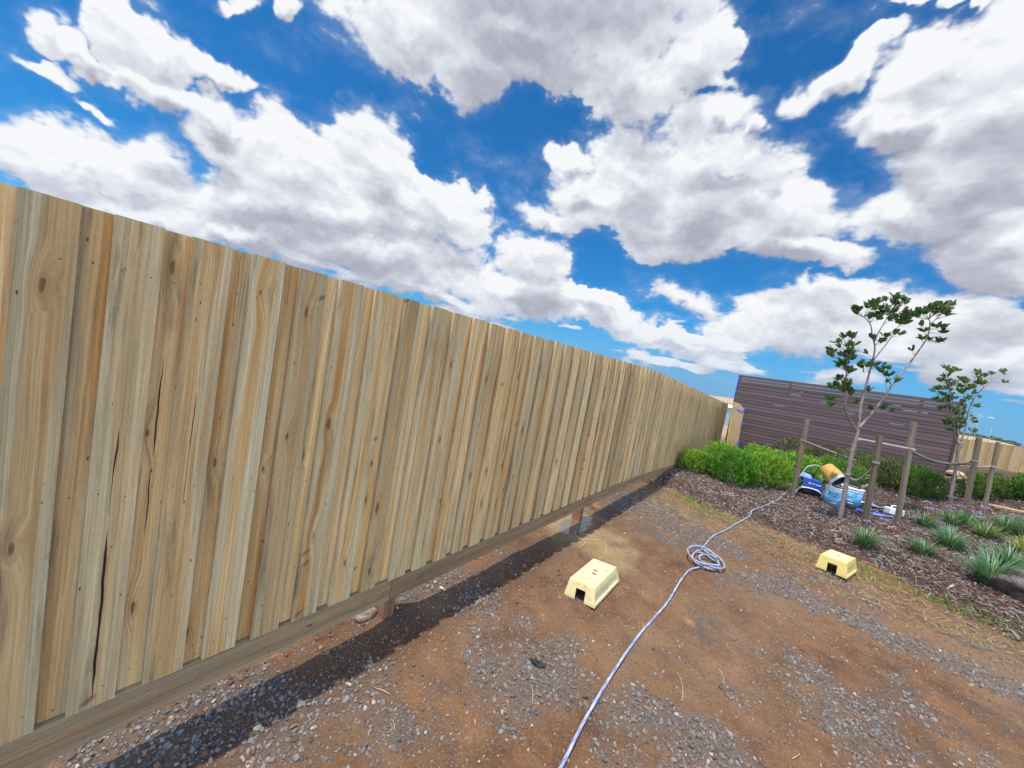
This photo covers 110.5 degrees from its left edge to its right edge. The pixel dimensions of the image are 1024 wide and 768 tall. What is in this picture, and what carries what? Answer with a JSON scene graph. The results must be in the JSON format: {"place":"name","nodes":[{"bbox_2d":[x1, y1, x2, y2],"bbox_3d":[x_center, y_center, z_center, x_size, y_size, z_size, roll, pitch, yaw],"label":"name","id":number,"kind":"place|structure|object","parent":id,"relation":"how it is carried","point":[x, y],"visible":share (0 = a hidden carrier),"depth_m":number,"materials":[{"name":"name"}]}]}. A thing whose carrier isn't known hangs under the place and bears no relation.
{"place":"outdoors","nodes":[
{"label":"outdoors","id":0,"kind":"place"},
{"bbox_2d":[0,0,1023,445],"label":"sky","id":1,"kind":"structure","parent":0,"point":[703,195],"materials":[{"name":"blue"}]},
{"bbox_2d":[35,400,1023,767],"bbox_3d":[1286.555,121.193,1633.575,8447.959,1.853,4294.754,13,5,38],"label":"ground","id":2,"kind":"structure","parent":0,"point":[605,528],"depth_m":2.41,"materials":[{"name":"soil"}]},
{"bbox_2d":[0,182,724,767],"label":"paling fence","id":3,"kind":"object","parent":2,"relation":"on","point":[218,462],"visible":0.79,"depth_m":1.54,"materials":[{"name":"brown wood"}]},
{"bbox_2d":[354,607,376,622],"bbox_3d":[-0.996,1.550,2.407,0.121,0.099,0.151,13,5,38],"label":"concrete lump","id":4,"kind":"object","parent":2,"relation":"on","point":[366,615],"visible":0.59,"depth_m":2.36,"materials":[{"name":"beige concrete"}]},
{"bbox_2d":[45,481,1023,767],"bbox_3d":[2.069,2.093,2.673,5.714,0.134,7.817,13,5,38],"label":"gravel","id":5,"kind":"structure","parent":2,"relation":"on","point":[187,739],"depth_m":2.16,"materials":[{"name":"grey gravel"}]},
{"bbox_2d":[529,657,546,666],"bbox_3d":[0.161,1.740,2.220,0.112,0.017,0.056,13,5,38],"label":"rubber scrap","id":6,"kind":"object","parent":2,"relation":"on","point":[535,661],"visible":1,"depth_m":2.22,"materials":[{"name":"black rubber"}]},
{"bbox_2d":[553,516,591,535],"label":"puddle","id":7,"kind":"object","parent":2,"relation":"on","point":[572,526],"visible":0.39,"depth_m":4.45,"materials":[{"name":"grey liquid"}]},
{"bbox_2d":[564,558,618,608],"bbox_3d":[0.723,1.736,3.148,0.276,0.142,0.560,4,0,37],"label":"station","id":8,"kind":"object","parent":2,"relation":"on","point":[596,581],"visible":1,"depth_m":3.03,"materials":[{"name":"beige plastic"}]},
{"bbox_2d":[374,581,946,758],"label":"dry stems","id":9,"kind":"object","parent":2,"relation":"on","point":[678,675],"visible":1,"depth_m":2.19,"materials":[{"name":"brown plant"}]},
{"bbox_2d":[558,490,789,767],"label":"hose","id":10,"kind":"object","parent":2,"relation":"on","point":[592,706],"visible":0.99,"depth_m":2.93,"materials":[{"name":"grey plastic"}]},
{"bbox_2d":[675,447,721,475],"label":"hedge shrub","id":11,"kind":"object","parent":2,"relation":"on","point":[694,460],"visible":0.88,"depth_m":7.89,"materials":[{"name":"green plant"}]},
{"bbox_2d":[695,440,740,471],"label":"hedge shrub","id":12,"kind":"object","parent":2,"relation":"on","point":[712,444],"visible":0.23,"depth_m":8.38,"materials":[{"name":"green plant"}]},
{"bbox_2d":[714,403,727,441],"bbox_3d":[6.626,1.546,11.370,0.160,1.900,0.100,13,5,38],"label":"corner post","id":13,"kind":"object","parent":2,"relation":"on","point":[721,420],"visible":0.64,"depth_m":11.31,"materials":[{"name":"brown wood"}]},
{"bbox_2d":[704,444,760,486],"bbox_3d":[4.568,1.684,7.380,1.103,0.851,1.114,13,5,38],"label":"hedge shrub","id":14,"kind":"object","parent":2,"relation":"on","point":[743,461],"visible":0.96,"depth_m":7.28,"materials":[{"name":"green plant"}]},
{"bbox_2d":[727,402,744,445],"bbox_3d":[6.760,1.323,10.747,0.373,1.530,0.050,13,5,38],"label":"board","id":15,"kind":"object","parent":2,"relation":"on","point":[736,419],"visible":0.91,"depth_m":10.74,"materials":[{"name":"beige wood"}]},
{"bbox_2d":[740,441,794,473],"bbox_3d":[5.927,1.798,8.321,1.218,0.788,1.133,13,5,38],"label":"hedge shrub","id":16,"kind":"object","parent":2,"relation":"on","point":[756,448],"visible":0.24,"depth_m":8.30,"materials":[{"name":"green plant"}]},
{"bbox_2d":[739,450,803,490],"bbox_3d":[5.407,1.794,7.430,1.122,0.810,1.169,13,5,38],"label":"hedge shrub","id":17,"kind":"object","parent":2,"relation":"on","point":[767,466],"visible":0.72,"depth_m":7.26,"materials":[{"name":"green plant"}]},
{"bbox_2d":[766,435,815,470],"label":"olive shrub","id":18,"kind":"object","parent":2,"relation":"on","point":[791,440],"visible":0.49,"depth_m":9.16,"materials":[{"name":"green plant"}]},
{"bbox_2d":[771,449,826,486],"bbox_3d":[6.405,1.876,7.837,1.157,0.776,1.161,11,4,9],"label":"hedge shrub","id":19,"kind":"object","parent":2,"relation":"on","point":[810,460],"visible":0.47,"depth_m":7.79,"materials":[{"name":"green plant"}]},
{"bbox_2d":[790,419,809,496],"bbox_3d":[5.532,1.586,6.862,0.067,1.819,0.198,12,4,18],"label":"timber stake","id":20,"kind":"object","parent":2,"relation":"on","point":[799,459],"visible":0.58,"depth_m":6.84,"materials":[{"name":"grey wood"}]},
{"bbox_2d":[800,439,855,460],"bbox_3d":[5.678,1.185,6.423,0.094,0.125,0.990,10,4,-9],"label":"tree tie","id":21,"kind":"object","parent":20,"relation":"attached to","point":[830,451],"visible":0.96,"depth_m":6.38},
{"bbox_2d":[625,485,1023,677],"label":"dry grass","id":22,"kind":"structure","parent":2,"relation":"on","point":[862,592],"depth_m":4.30,"materials":[{"name":"plant"}]},
{"bbox_2d":[816,549,856,578],"bbox_3d":[4.000,2.195,4.366,0.480,0.170,0.289,10,-1,-36],"label":"step stool","id":23,"kind":"object","parent":2,"relation":"on","point":[846,566],"visible":1,"depth_m":4.28,"materials":[{"name":"yellow plastic"}]},
{"bbox_2d":[654,450,1023,642],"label":"bark mulch","id":24,"kind":"object","parent":2,"relation":"on","point":[816,513],"visible":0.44,"depth_m":5.70,"materials":[{"name":"brown wood"}]},
{"bbox_2d":[787,465,823,496],"bbox_3d":[5.918,1.907,7.159,0.687,0.634,0.321,12,4,26],"label":"paint sprayer","id":25,"kind":"object","parent":24,"relation":"on","point":[810,485],"visible":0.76,"depth_m":7.08,"materials":[{"name":"blue plastic"}]},
{"bbox_2d":[804,442,858,473],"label":"olive shrub","id":26,"kind":"object","parent":24,"relation":"on","point":[818,451],"visible":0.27,"depth_m":8.96,"materials":[{"name":"green plant"}]},
{"bbox_2d":[823,484,848,507],"bbox_3d":[6.039,2.096,6.642,0.332,0.364,0.332,13,5,38],"label":"paint pail","id":27,"kind":"object","parent":24,"relation":"on","point":[832,495],"visible":0.84,"depth_m":6.56,"materials":[{"name":"blue plastic"}]},
{"bbox_2d":[819,464,844,485],"bbox_3d":[6.015,1.714,6.659,0.320,0.406,0.415,9,4,-21],"label":"tan bucket","id":28,"kind":"object","parent":27,"relation":"on","point":[832,474],"visible":0.87,"depth_m":6.62,"materials":[{"name":"plastic"}]},
{"bbox_2d":[839,521,897,548],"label":"strap leaf tuft","id":29,"kind":"object","parent":24,"relation":"on","point":[865,540],"visible":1,"depth_m":5.04,"materials":[{"name":"green plant"}]},
{"bbox_2d":[856,508,892,516],"bbox_3d":[6.414,2.283,6.295,0.463,0.078,0.090,13,5,38],"label":"blue strip","id":30,"kind":"object","parent":24,"relation":"on","point":[874,513],"visible":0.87,"depth_m":6.28,"materials":[{"name":"plastic"}]},
{"bbox_2d":[884,505,904,516],"bbox_3d":[6.797,2.242,6.315,0.229,0.168,0.140,11,-4,10],"label":"plastic container","id":31,"kind":"object","parent":24,"relation":"on","point":[889,510],"visible":0.66,"depth_m":6.28,"materials":[{"name":"white plastic"}]},
{"bbox_2d":[896,533,955,555],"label":"strap leaf tuft","id":32,"kind":"object","parent":24,"relation":"on","point":[922,548],"visible":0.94,"depth_m":4.97,"materials":[{"name":"green plant"}]},
{"bbox_2d":[910,508,944,526],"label":"strap leaf tuft","id":33,"kind":"object","parent":24,"relation":"on","point":[922,521],"visible":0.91,"depth_m":5.85,"materials":[{"name":"green plant"}]},
{"bbox_2d":[1001,529,1023,554],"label":"strap leaf tuft","id":34,"kind":"object","parent":24,"relation":"on","point":[1021,544],"visible":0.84,"depth_m":5.03,"materials":[{"name":"green plant"}]},
{"bbox_2d":[807,454,878,488],"bbox_3d":[7.366,1.975,7.950,1.211,0.740,1.130,13,5,38],"label":"hedge shrub","id":35,"kind":"object","parent":2,"relation":"on","point":[841,465],"visible":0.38,"depth_m":7.83,"materials":[{"name":"green plant"}]},
{"bbox_2d":[724,375,966,474],"bbox_3d":[8.563,1.526,9.755,4.537,3.048,0.095,13,5,38],"label":"slat screen","id":36,"kind":"object","parent":2,"relation":"on","point":[767,419],"visible":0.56,"depth_m":9.57,"materials":[{"name":"brown wood"}]},
{"bbox_2d":[667,492,1023,649],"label":"green weeds","id":37,"kind":"object","parent":2,"relation":"on","point":[867,570],"visible":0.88,"depth_m":4.23,"materials":[{"name":"green plant"}]},
{"bbox_2d":[841,484,864,507],"bbox_3d":[6.396,2.115,6.703,0.332,0.364,0.332,13,5,38],"label":"paint pail","id":38,"kind":"object","parent":2,"relation":"on","point":[855,495],"visible":0.74,"depth_m":6.58,"materials":[{"name":"blue plastic"}]},
{"bbox_2d":[827,448,893,486],"bbox_3d":[8.173,1.932,8.358,1.215,0.806,1.076,13,5,38],"label":"olive shrub","id":39,"kind":"object","parent":2,"relation":"on","point":[860,455],"visible":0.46,"depth_m":8.25,"materials":[{"name":"green plant"}]},
{"bbox_2d":[861,436,883,527],"bbox_3d":[5.792,1.730,5.737,0.070,1.801,0.193,10,4,-4],"label":"timber stake","id":40,"kind":"object","parent":2,"relation":"on","point":[872,479],"visible":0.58,"depth_m":5.71,"materials":[{"name":"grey wood"}]},
{"bbox_2d":[844,461,879,481],"bbox_3d":[5.753,1.432,5.854,0.096,0.410,0.379,7,5,-40],"label":"tree tie","id":41,"kind":"object","parent":40,"relation":"attached to","point":[866,473],"visible":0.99,"depth_m":5.83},
{"bbox_2d":[823,292,956,519],"bbox_3d":[6.161,0.408,6.094,2.398,4.194,0.520,10,4,-11],"label":"young tree","id":42,"kind":"object","parent":2,"relation":"on","point":[906,315],"visible":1,"depth_m":5.96,"materials":[{"name":"green plant"}]},
{"bbox_2d":[876,455,923,490],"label":"olive shrub","id":43,"kind":"object","parent":2,"relation":"on","point":[890,463],"visible":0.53,"depth_m":7.71,"materials":[{"name":"green plant"}]},
{"bbox_2d":[894,422,917,522],"bbox_3d":[6.625,1.644,5.999,0.071,2.016,0.212,10,4,-5],"label":"timber stake","id":44,"kind":"object","parent":2,"relation":"on","point":[905,473],"visible":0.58,"depth_m":5.97,"materials":[{"name":"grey wood"}]},
{"bbox_2d":[858,438,915,450],"bbox_3d":[6.287,1.014,5.983,1.029,0.046,0.098,10,4,-1],"label":"tree tie","id":45,"kind":"object","parent":44,"relation":"attached to","point":[887,444],"visible":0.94,"depth_m":5.97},
{"bbox_2d":[913,451,958,464],"bbox_3d":[7.678,1.341,6.441,2.091,0.187,0.078,9,4,-23],"label":"tree tie","id":46,"kind":"object","parent":44,"relation":"attached to","point":[922,456],"visible":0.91,"depth_m":6.33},
{"bbox_2d":[892,464,962,499],"bbox_3d":[8.390,2.011,7.212,0.954,0.715,0.912,13,5,38],"label":"olive shrub","id":47,"kind":"object","parent":2,"relation":"on","point":[925,481],"visible":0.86,"depth_m":7.10,"materials":[{"name":"green plant"}]},
{"bbox_2d":[918,521,985,550],"bbox_3d":[6.416,2.214,5.158,0.677,0.388,0.680,13,5,38],"label":"strap leaf tuft","id":48,"kind":"object","parent":2,"relation":"on","point":[948,539],"visible":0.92,"depth_m":5.16,"materials":[{"name":"green plant"}]},
{"bbox_2d":[935,509,969,524],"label":"strap leaf tuft","id":49,"kind":"object","parent":2,"relation":"on","point":[946,518],"visible":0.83,"depth_m":5.91,"materials":[{"name":"green plant"}]},
{"bbox_2d":[945,470,964,475],"bbox_3d":[10.281,2.082,8.220,0.347,0.156,0.260,13,5,38],"label":"bank rock","id":50,"kind":"object","parent":2,"relation":"on","point":[949,472],"visible":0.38,"depth_m":8.22,"materials":[{"name":"beige stone"}]},
{"bbox_2d":[928,363,1009,501],"bbox_3d":[8.564,0.977,6.903,1.690,2.911,0.525,9,4,-20],"label":"young tree","id":51,"kind":"object","parent":2,"relation":"on","point":[949,396],"visible":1,"depth_m":6.81,"materials":[{"name":"green plant"}]},
{"bbox_2d":[958,465,996,467],"bbox_3d":[8.681,1.543,6.644,0.078,0.146,0.443,8,5,-32],"label":"tree tie","id":52,"kind":"object","parent":51,"relation":"attached to","point":[978,466],"visible":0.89,"depth_m":6.57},
{"bbox_2d":[947,508,992,525],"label":"strap leaf tuft","id":53,"kind":"object","parent":2,"relation":"on","point":[966,516],"visible":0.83,"depth_m":5.88,"materials":[{"name":"green plant"}]},
{"bbox_2d":[961,437,982,511],"bbox_3d":[8.317,1.788,6.441,0.061,1.651,0.172,11,4,9],"label":"timber stake","id":54,"kind":"object","parent":2,"relation":"on","point":[972,474],"visible":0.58,"depth_m":6.42,"materials":[{"name":"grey wood"}]},
{"bbox_2d":[957,460,978,465],"bbox_3d":[8.466,1.465,6.623,0.096,0.154,0.509,12,4,27],"label":"tree tie","id":55,"kind":"object","parent":54,"relation":"attached to","point":[966,463],"visible":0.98,"depth_m":6.56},
{"bbox_2d":[955,470,1003,498],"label":"bank shrub","id":56,"kind":"object","parent":2,"relation":"on","point":[979,487],"visible":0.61,"depth_m":6.93,"materials":[{"name":"green plant"}]},
{"bbox_2d":[940,543,1023,584],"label":"strap leaf tuft","id":57,"kind":"object","parent":2,"relation":"on","point":[983,569],"visible":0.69,"depth_m":4.32,"materials":[{"name":"green plant"}]},
{"bbox_2d":[952,438,1023,472],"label":"pale paling fence","id":58,"kind":"object","parent":2,"relation":"on","point":[1010,457],"visible":0.18,"depth_m":9.74,"materials":[{"name":"brown wood"}]},
{"bbox_2d":[982,442,1000,508],"bbox_3d":[8.724,1.826,6.488,0.050,1.560,0.152,12,4,18],"label":"timber stake","id":59,"kind":"object","parent":2,"relation":"on","point":[991,474],"visible":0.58,"depth_m":6.47,"materials":[{"name":"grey wood"}]},
{"bbox_2d":[965,517,1017,540],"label":"strap leaf tuft","id":60,"kind":"object","parent":2,"relation":"on","point":[982,531],"visible":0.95,"depth_m":5.45,"materials":[{"name":"green plant"}]},
{"bbox_2d":[971,538,1023,568],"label":"strap leaf tuft","id":61,"kind":"object","parent":2,"relation":"on","point":[1008,556],"visible":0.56,"depth_m":4.61,"materials":[{"name":"green plant"}]},
{"bbox_2d":[976,471,1023,499],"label":"bank shrub","id":62,"kind":"object","parent":2,"relation":"on","point":[1000,477],"visible":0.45,"depth_m":6.83,"materials":[{"name":"green plant"}]},
{"bbox_2d":[984,511,1023,534],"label":"strap leaf tuft","id":63,"kind":"object","parent":2,"relation":"on","point":[1011,526],"visible":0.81,"depth_m":5.56,"materials":[{"name":"green plant"}]},
{"bbox_2d":[986,567,1023,601],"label":"boulder","id":64,"kind":"object","parent":2,"relation":"on","point":[1010,585],"visible":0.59,"depth_m":4.09,"materials":[{"name":"grey stone"}]},
{"bbox_2d":[988,504,1023,512],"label":"edging board","id":65,"kind":"object","parent":2,"relation":"on","point":[1007,509],"visible":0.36,"depth_m":6.38,"materials":[{"name":"beige wood"}]},
{"bbox_2d":[1001,512,1023,533],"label":"strap leaf tuft","id":66,"kind":"object","parent":2,"relation":"on","point":[1021,524],"visible":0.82,"depth_m":5.46,"materials":[{"name":"green plant"}]},
{"bbox_2d":[1002,471,1023,496],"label":"bank shrub","id":67,"kind":"object","parent":2,"relation":"on","point":[1020,478],"visible":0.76,"depth_m":6.77,"materials":[{"name":"green plant"}]},
{"bbox_2d":[724,404,732,425],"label":"distant shed","id":68,"kind":"structure","parent":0,"point":[728,414],"depth_m":30.90,"materials":[{"name":"white metal"}]},
{"bbox_2d":[710,395,1015,445],"bbox_3d":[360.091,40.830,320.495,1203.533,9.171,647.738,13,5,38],"label":"hills","id":69,"kind":"structure","parent":0,"point":[732,399],"depth_m":262.42,"materials":[{"name":"green plant"}]},
{"bbox_2d":[959,431,1022,445],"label":"scrub","id":70,"kind":"object","parent":69,"relation":"on","point":[998,439],"visible":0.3,"depth_m":287.76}
]}

